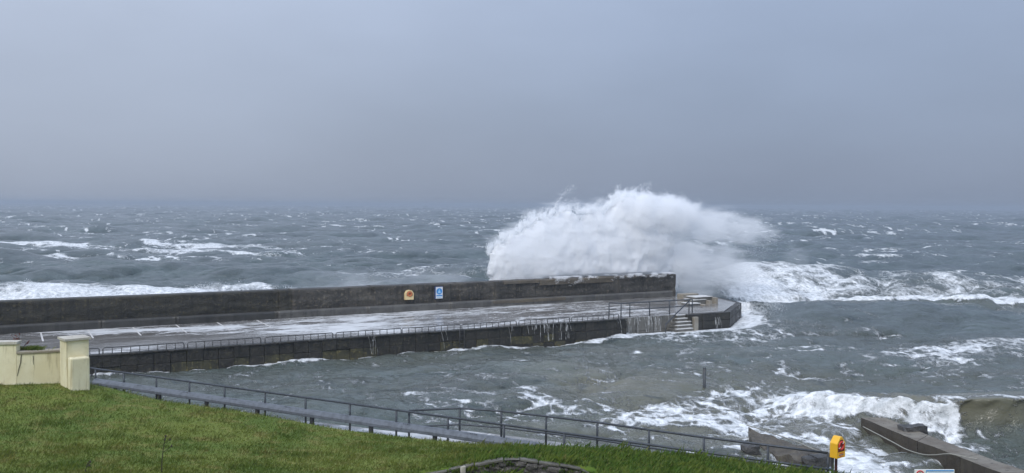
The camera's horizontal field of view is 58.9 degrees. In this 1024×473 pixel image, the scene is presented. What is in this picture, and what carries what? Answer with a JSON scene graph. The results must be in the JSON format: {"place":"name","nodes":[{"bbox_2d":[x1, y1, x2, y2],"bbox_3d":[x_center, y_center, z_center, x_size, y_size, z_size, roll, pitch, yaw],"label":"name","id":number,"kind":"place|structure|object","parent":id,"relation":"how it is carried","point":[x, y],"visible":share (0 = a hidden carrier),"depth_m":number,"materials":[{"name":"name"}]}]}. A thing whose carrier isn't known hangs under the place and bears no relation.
{"place":"outdoors","nodes":[
{"label":"outdoors","id":0,"kind":"place"},
{"bbox_2d":[0,383,746,472],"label":"lawn","id":1,"kind":"structure","parent":0,"point":[294,449],"depth_m":26.82,"materials":[{"name":"green plant"}]},
{"bbox_2d":[0,340,59,384],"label":"boundary wall","id":2,"kind":"structure","parent":1,"relation":"on","point":[18,366],"depth_m":31.71,"materials":[{"name":"beige paint"}]},
{"bbox_2d":[20,344,54,350],"bbox_3d":[-16.882,3.932,32.019,1.551,0.184,0.541,0,2,0],"label":"grass tuft","id":3,"kind":"object","parent":2,"relation":"on","point":[33,347],"visible":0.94,"depth_m":32.00,"materials":[{"name":"green plant"}]},
{"bbox_2d":[57,334,90,390],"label":"gate pillar","id":4,"kind":"structure","parent":1,"relation":"on","point":[74,364],"depth_m":31.24,"materials":[{"name":"beige paint"}]},
{"bbox_2d":[161,435,171,471],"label":"dead stalk","id":5,"kind":"object","parent":1,"relation":"on","point":[165,436],"visible":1,"depth_m":21.18,"materials":[{"name":"plant"}]},
{"bbox_2d":[428,457,588,472],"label":"stone wall","id":6,"kind":"structure","parent":1,"relation":"on","point":[533,466],"depth_m":22.34,"materials":[{"name":"grey stone"}]},
{"bbox_2d":[446,457,594,472],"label":"weeds","id":7,"kind":"object","parent":6,"relation":"on","point":[488,465],"visible":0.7,"depth_m":22.30,"materials":[{"name":"green plant"}]},
{"bbox_2d":[269,416,599,447],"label":"promenade","id":8,"kind":"structure","parent":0,"point":[404,432],"depth_m":35.22,"materials":[{"name":"concrete"}]},
{"bbox_2d":[282,418,589,447],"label":"walkway","id":9,"kind":"structure","parent":8,"relation":"on","point":[401,434],"depth_m":34.75,"materials":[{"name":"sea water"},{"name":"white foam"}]},
{"bbox_2d":[92,378,542,444],"bbox_3d":[-9.162,7.159,36.469,23.099,0.695,0.260,1,2,28],"label":"crash barrier","id":10,"kind":"object","parent":9,"relation":"on","point":[433,432],"visible":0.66,"depth_m":35.61,"materials":[{"name":"grey metal"}]},
{"bbox_2d":[830,435,844,472],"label":"ring buoy box","id":11,"kind":"object","parent":9,"relation":"on","point":[837,447],"visible":0.98,"depth_m":28.14,"materials":[{"name":"yellow plastic"}]},
{"bbox_2d":[914,469,953,472],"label":"warning board","id":12,"kind":"object","parent":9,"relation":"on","point":[933,470],"visible":1,"depth_m":24.84,"materials":[{"name":"white paint"}]},
{"bbox_2d":[90,367,833,471],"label":"promenade railing","id":13,"kind":"object","parent":8,"relation":"on","point":[546,430],"visible":0.73,"depth_m":32.88,"materials":[{"name":"grey metal"}]},
{"bbox_2d":[0,203,1023,472],"bbox_3d":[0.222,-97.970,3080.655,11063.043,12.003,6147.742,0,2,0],"label":"sea","id":14,"kind":"structure","parent":0,"point":[906,315],"depth_m":77.34,"materials":[{"name":"liquid"}]},
{"bbox_2d":[4,279,291,292],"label":"spray","id":15,"kind":"object","parent":14,"relation":"on","point":[26,284],"visible":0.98,"depth_m":67.07,"materials":[{"name":"white liquid"}]},
{"bbox_2d":[0,293,741,374],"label":"harbour pier","id":16,"kind":"structure","parent":14,"relation":"in","point":[710,312],"depth_m":63.23,"materials":[{"name":"concrete"}]},
{"bbox_2d":[102,342,184,353],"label":"hoop rail","id":17,"kind":"object","parent":16,"relation":"on","point":[143,345],"visible":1,"depth_m":52.99,"materials":[{"name":"grey metal"}]},
{"bbox_2d":[187,337,260,347],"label":"hoop rail","id":18,"kind":"object","parent":16,"relation":"on","point":[220,340],"visible":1,"depth_m":55.00,"materials":[{"name":"grey metal"}]},
{"bbox_2d":[265,332,332,342],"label":"hoop rail","id":19,"kind":"object","parent":16,"relation":"on","point":[297,335],"visible":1,"depth_m":57.48,"materials":[{"name":"grey metal"}]},
{"bbox_2d":[0,273,675,333],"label":"sea wall","id":20,"kind":"structure","parent":16,"relation":"on","point":[58,314],"depth_m":69.79,"materials":[{"name":"concrete"}]},
{"bbox_2d":[404,290,413,302],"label":"ring buoy box","id":21,"kind":"object","parent":20,"relation":"attached to","point":[408,294],"visible":1,"depth_m":73.98,"materials":[{"name":"yellow plastic"}]},
{"bbox_2d":[435,286,442,298],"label":"safety sign","id":22,"kind":"object","parent":20,"relation":"attached to","point":[438,292],"visible":1,"depth_m":75.32,"materials":[{"name":"white paint"}]},
{"bbox_2d":[336,328,400,336],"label":"hoop rail","id":23,"kind":"object","parent":16,"relation":"on","point":[366,330],"visible":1,"depth_m":59.65,"materials":[{"name":"grey metal"}]},
{"bbox_2d":[402,324,460,332],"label":"hoop rail","id":24,"kind":"object","parent":16,"relation":"on","point":[430,326],"visible":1,"depth_m":61.85,"materials":[{"name":"grey metal"}]},
{"bbox_2d":[457,329,464,348],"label":"quay ladder","id":25,"kind":"object","parent":16,"relation":"attached to","point":[459,339],"visible":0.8,"depth_m":62.75,"materials":[{"name":"black metal"}]},
{"bbox_2d":[461,320,516,328],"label":"hoop rail","id":26,"kind":"object","parent":16,"relation":"on","point":[489,322],"visible":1,"depth_m":64.15,"materials":[{"name":"grey metal"}]},
{"bbox_2d":[519,317,569,324],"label":"hoop rail","id":27,"kind":"object","parent":16,"relation":"on","point":[544,318],"visible":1,"depth_m":66.39,"materials":[{"name":"grey metal"}]},
{"bbox_2d":[571,314,618,321],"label":"hoop rail","id":28,"kind":"object","parent":16,"relation":"on","point":[597,315],"visible":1,"depth_m":68.65,"materials":[{"name":"grey metal"}]},
{"bbox_2d":[608,299,692,317],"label":"pier railing","id":29,"kind":"object","parent":16,"relation":"on","point":[649,308],"visible":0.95,"depth_m":71.60,"materials":[{"name":"grey metal"}]},
{"bbox_2d":[665,301,688,332],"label":"stair handrail","id":30,"kind":"object","parent":29,"relation":"attached to","point":[674,315],"visible":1,"depth_m":71.88,"materials":[{"name":"grey metal"}]},
{"bbox_2d":[485,182,790,292],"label":"wave burst","id":31,"kind":"object","parent":14,"relation":"on","point":[627,237],"visible":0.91,"depth_m":85.38,"materials":[{"name":"white liquid"}]},
{"bbox_2d":[703,367,705,387],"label":"marker post","id":32,"kind":"object","parent":14,"relation":"in","point":[704,377],"visible":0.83,"depth_m":49.03,"materials":[{"name":"metal"}]},
{"bbox_2d":[740,443,760,454],"bbox_3d":[9.486,8.456,36.007,0.766,0.442,0.520,0,2,-17],"label":"rock","id":33,"kind":"object","parent":14,"relation":"in","point":[750,449],"visible":0.9,"depth_m":35.82,"materials":[{"name":"grey stone"}]},
{"bbox_2d":[732,296,786,317],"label":"spray","id":34,"kind":"object","parent":14,"relation":"on","point":[760,312],"visible":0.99,"depth_m":79.35,"materials":[{"name":"white liquid"}]},
{"bbox_2d":[748,427,820,468],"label":"slipway","id":35,"kind":"structure","parent":14,"relation":"in","point":[787,455],"depth_m":36.33,"materials":[{"name":"concrete"}]},
{"bbox_2d":[746,425,819,450],"bbox_3d":[10.886,7.964,35.951,0.428,0.524,6.146,0,2,-12],"label":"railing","id":36,"kind":"object","parent":35,"relation":"on","point":[783,437],"visible":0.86,"depth_m":36.45,"materials":[{"name":"grey metal"}]},
{"bbox_2d":[801,455,816,465],"bbox_3d":[11.304,8.522,34.379,0.713,0.375,0.483,0,2,-17],"label":"rock","id":37,"kind":"object","parent":35,"relation":"on","point":[808,460],"visible":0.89,"depth_m":34.20,"materials":[{"name":"grey stone"}]},
{"bbox_2d":[808,453,830,467],"bbox_3d":[11.766,8.525,34.548,0.856,0.455,0.573,0,2,-17],"label":"rock","id":38,"kind":"object","parent":35,"relation":"on","point":[821,459],"visible":0.61,"depth_m":34.30,"materials":[{"name":"grey stone"}]},
{"bbox_2d":[861,417,1023,472],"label":"concrete jetty","id":39,"kind":"object","parent":14,"relation":"in","point":[889,430],"visible":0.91,"depth_m":35.45,"materials":[{"name":"grey concrete"}]},
{"bbox_2d":[897,423,927,443],"bbox_3d":[17.126,8.475,38.828,1.251,0.942,0.917,0,2,-17],"label":"rock","id":40,"kind":"object","parent":39,"relation":"on","point":[920,427],"visible":0.44,"depth_m":38.51,"materials":[{"name":"grey stone"}]},
{"bbox_2d":[863,426,976,459],"bbox_3d":[15.849,8.207,36.199,0.516,0.691,7.363,0,2,-10],"label":"mooring rope","id":41,"kind":"object","parent":39,"relation":"on","point":[916,452],"visible":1,"depth_m":35.21,"materials":[{"name":"fabric"}]},
{"bbox_2d":[0,0,1023,209],"label":"sky","id":42,"kind":"structure","parent":0,"point":[885,104],"materials":[{"name":"grey"}]},
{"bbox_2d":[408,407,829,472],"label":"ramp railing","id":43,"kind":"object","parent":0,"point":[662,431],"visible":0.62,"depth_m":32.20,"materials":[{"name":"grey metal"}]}
]}

